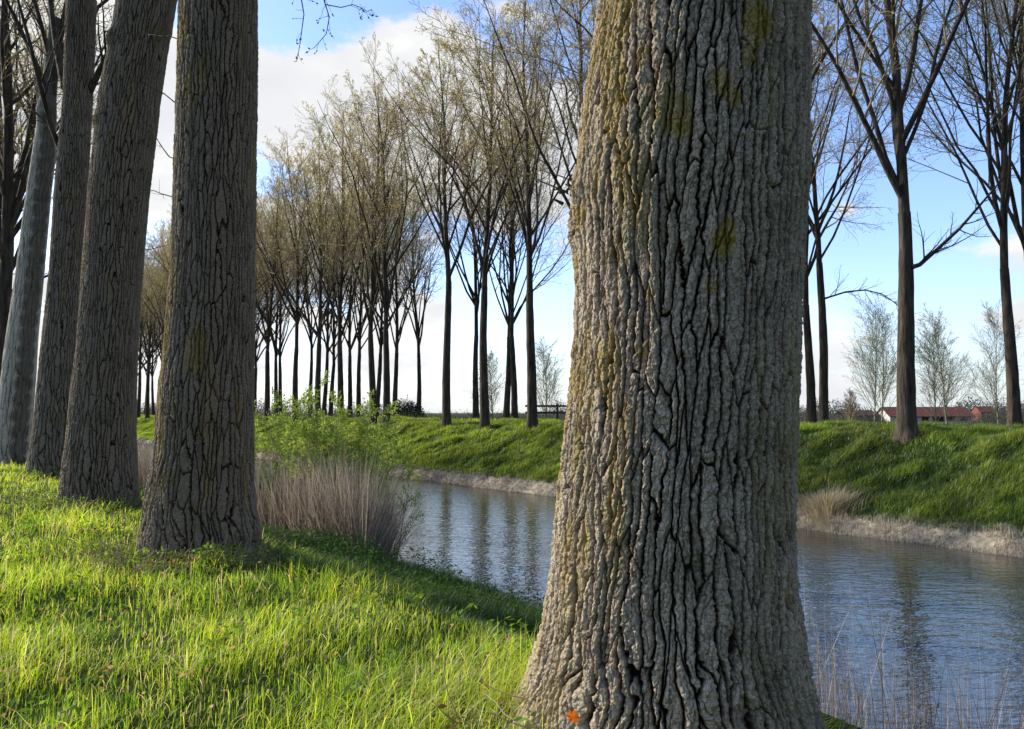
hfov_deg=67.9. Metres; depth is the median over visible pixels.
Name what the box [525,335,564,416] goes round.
birch tree
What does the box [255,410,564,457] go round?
undergrowth
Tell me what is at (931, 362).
birch tree
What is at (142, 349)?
poplar tree
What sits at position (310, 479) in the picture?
brushwood
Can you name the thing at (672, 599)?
poplar tree
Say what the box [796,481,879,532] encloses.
dry grass clump
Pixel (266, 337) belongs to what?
poplar tree
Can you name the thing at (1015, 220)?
poplar tree
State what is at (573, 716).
fallen leaf
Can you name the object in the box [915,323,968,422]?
birch tree
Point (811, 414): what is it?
poplar tree
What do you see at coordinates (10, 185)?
poplar tree
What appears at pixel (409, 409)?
hedge bush
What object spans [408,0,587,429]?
poplar tree
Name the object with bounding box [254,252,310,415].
poplar tree
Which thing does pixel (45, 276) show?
poplar tree
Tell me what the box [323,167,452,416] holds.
poplar tree
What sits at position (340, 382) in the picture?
poplar tree
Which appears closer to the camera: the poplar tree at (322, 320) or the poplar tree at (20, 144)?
the poplar tree at (20, 144)
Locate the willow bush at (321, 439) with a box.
[254,370,425,557]
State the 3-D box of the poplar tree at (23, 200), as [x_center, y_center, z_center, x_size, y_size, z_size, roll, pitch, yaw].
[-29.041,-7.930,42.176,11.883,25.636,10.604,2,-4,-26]
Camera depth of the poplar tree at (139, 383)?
109.24 m
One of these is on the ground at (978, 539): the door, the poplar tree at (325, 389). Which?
the poplar tree at (325, 389)
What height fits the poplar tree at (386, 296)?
27.410 m
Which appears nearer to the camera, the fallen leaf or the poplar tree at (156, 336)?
the fallen leaf
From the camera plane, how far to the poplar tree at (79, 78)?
19.26 m
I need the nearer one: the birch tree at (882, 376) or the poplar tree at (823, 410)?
the poplar tree at (823, 410)
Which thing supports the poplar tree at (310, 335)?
on the ground at (978, 539)
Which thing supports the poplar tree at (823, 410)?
on the ground at (978, 539)
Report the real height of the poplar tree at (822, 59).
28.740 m
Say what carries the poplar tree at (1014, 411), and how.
on the ground at (978, 539)
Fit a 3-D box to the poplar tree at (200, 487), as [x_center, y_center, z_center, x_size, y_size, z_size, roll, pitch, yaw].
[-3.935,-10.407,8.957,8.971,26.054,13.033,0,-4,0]
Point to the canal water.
(511, 533)
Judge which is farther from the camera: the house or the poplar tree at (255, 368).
the house
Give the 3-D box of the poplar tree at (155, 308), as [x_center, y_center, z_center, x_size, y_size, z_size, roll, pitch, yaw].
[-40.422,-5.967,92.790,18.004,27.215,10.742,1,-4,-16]
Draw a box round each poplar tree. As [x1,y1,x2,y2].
[0,0,101,238]
[0,0,112,377]
[0,0,113,465]
[0,0,113,478]
[0,3,95,270]
[1,109,170,277]
[57,0,177,508]
[129,0,378,564]
[137,239,166,417]
[138,260,164,351]
[138,281,160,414]
[138,308,157,368]
[139,228,165,418]
[139,300,164,414]
[140,206,171,332]
[141,218,169,368]
[141,228,170,329]
[142,220,258,305]
[142,296,164,354]
[143,310,163,357]
[144,207,293,307]
[145,208,288,316]
[147,210,285,303]
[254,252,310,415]
[255,146,334,420]
[255,180,312,350]
[256,109,404,422]
[256,125,382,421]
[256,191,316,414]
[256,200,323,416]
[259,215,380,416]
[260,203,356,416]
[264,95,423,420]
[281,187,407,417]
[285,50,463,425]
[292,190,365,415]
[298,173,436,417]
[308,71,465,424]
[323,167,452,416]
[334,0,591,428]
[345,177,462,416]
[350,21,536,427]
[373,169,456,412]
[407,89,566,418]
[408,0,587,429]
[415,0,595,209]
[426,104,572,418]
[427,94,571,418]
[468,0,884,166]
[511,0,826,728]
[563,0,941,130]
[803,0,948,422]
[808,0,941,421]
[811,0,1021,443]
[842,0,1023,426]
[868,0,1023,251]
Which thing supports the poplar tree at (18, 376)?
on the ground at (978, 539)
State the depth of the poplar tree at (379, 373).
70.84 m
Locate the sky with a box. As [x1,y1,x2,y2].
[0,0,1023,412]
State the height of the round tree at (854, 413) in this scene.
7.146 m
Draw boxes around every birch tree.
[466,351,505,418]
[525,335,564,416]
[841,292,896,422]
[844,309,897,422]
[915,303,990,423]
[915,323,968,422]
[956,299,1023,424]
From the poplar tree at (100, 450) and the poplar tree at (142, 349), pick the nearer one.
the poplar tree at (100, 450)
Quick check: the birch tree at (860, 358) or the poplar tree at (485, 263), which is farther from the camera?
the birch tree at (860, 358)
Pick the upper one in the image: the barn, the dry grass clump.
the barn
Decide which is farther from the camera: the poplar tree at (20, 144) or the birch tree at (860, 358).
the birch tree at (860, 358)
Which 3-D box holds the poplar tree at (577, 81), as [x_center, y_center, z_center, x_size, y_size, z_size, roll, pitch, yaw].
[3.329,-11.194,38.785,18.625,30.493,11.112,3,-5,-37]
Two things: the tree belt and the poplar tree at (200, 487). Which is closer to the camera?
the poplar tree at (200, 487)
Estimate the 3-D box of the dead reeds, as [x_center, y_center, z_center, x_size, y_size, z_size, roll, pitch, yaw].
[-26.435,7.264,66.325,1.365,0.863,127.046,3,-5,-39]
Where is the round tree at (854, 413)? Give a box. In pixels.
[840,387,860,421]
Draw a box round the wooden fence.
[525,403,565,419]
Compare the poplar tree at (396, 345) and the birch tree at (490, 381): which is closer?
the poplar tree at (396, 345)
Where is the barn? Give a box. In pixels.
[876,407,974,420]
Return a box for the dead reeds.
[137,437,1023,557]
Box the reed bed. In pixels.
[137,437,436,560]
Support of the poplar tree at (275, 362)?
on the ground at (978, 539)
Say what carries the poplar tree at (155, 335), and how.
on the ground at (978, 539)
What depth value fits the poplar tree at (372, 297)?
54.84 m
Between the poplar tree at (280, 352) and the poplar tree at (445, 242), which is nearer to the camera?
the poplar tree at (445, 242)
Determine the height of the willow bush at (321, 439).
4.418 m
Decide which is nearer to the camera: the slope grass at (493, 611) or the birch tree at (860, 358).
the slope grass at (493, 611)
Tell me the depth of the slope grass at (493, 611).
8.01 m
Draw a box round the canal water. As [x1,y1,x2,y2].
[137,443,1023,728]
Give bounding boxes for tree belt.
[140,394,1023,419]
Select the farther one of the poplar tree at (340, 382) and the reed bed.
the poplar tree at (340, 382)
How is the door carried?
in the barn
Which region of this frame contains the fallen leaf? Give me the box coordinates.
[566,708,581,722]
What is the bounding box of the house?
[970,406,996,420]
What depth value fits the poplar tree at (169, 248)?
86.23 m
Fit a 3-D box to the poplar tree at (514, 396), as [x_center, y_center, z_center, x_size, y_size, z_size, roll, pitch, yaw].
[-0.440,-8.041,55.348,13.364,25.613,15.656,-1,-4,13]
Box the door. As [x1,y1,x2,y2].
[932,417,943,420]
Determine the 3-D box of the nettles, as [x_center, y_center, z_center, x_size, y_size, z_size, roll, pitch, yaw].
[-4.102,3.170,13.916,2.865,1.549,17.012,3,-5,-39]
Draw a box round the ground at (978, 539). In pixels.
[0,413,1023,728]
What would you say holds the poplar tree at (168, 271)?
on the ground at (978, 539)
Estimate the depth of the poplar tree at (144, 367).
138.39 m
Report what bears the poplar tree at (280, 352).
on the ground at (978, 539)
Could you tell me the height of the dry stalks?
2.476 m
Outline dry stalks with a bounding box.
[479,527,1023,728]
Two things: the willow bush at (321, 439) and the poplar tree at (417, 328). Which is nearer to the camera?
the willow bush at (321, 439)
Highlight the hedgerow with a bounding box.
[140,403,1023,424]
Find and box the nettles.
[141,495,544,628]
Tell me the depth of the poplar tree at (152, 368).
133.51 m
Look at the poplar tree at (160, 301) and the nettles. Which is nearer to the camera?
the nettles
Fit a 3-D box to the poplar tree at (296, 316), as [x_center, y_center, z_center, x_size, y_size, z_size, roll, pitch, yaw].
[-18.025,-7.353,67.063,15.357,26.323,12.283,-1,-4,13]
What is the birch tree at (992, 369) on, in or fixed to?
on the ground at (978, 539)
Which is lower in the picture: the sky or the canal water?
the canal water
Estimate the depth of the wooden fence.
51.80 m
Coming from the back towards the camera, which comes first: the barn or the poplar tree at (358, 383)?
the barn
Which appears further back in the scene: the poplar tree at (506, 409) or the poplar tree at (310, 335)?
the poplar tree at (310, 335)
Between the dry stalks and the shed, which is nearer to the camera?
the dry stalks
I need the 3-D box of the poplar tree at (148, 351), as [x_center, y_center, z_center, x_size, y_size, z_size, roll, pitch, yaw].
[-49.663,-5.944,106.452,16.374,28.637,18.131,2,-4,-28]
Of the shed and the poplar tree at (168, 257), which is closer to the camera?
the poplar tree at (168, 257)
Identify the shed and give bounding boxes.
[835,410,876,420]
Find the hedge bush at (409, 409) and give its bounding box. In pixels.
[390,398,424,417]
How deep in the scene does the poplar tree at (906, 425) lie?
25.92 m
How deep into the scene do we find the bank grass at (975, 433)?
25.55 m
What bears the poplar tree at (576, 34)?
on the ground at (978, 539)
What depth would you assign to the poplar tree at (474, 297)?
58.77 m
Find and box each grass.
[137,414,1023,536]
[139,485,543,656]
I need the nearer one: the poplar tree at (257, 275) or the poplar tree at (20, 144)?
the poplar tree at (20, 144)
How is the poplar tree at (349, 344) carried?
on the ground at (978, 539)
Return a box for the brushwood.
[137,431,421,547]
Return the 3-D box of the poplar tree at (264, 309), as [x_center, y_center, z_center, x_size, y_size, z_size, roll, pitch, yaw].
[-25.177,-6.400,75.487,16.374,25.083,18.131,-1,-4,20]
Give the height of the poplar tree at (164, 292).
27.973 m
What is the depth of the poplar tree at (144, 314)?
116.05 m
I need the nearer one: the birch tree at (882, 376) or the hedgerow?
the birch tree at (882, 376)
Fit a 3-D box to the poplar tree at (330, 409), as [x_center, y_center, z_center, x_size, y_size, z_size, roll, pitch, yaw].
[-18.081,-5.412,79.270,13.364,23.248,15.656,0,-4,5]

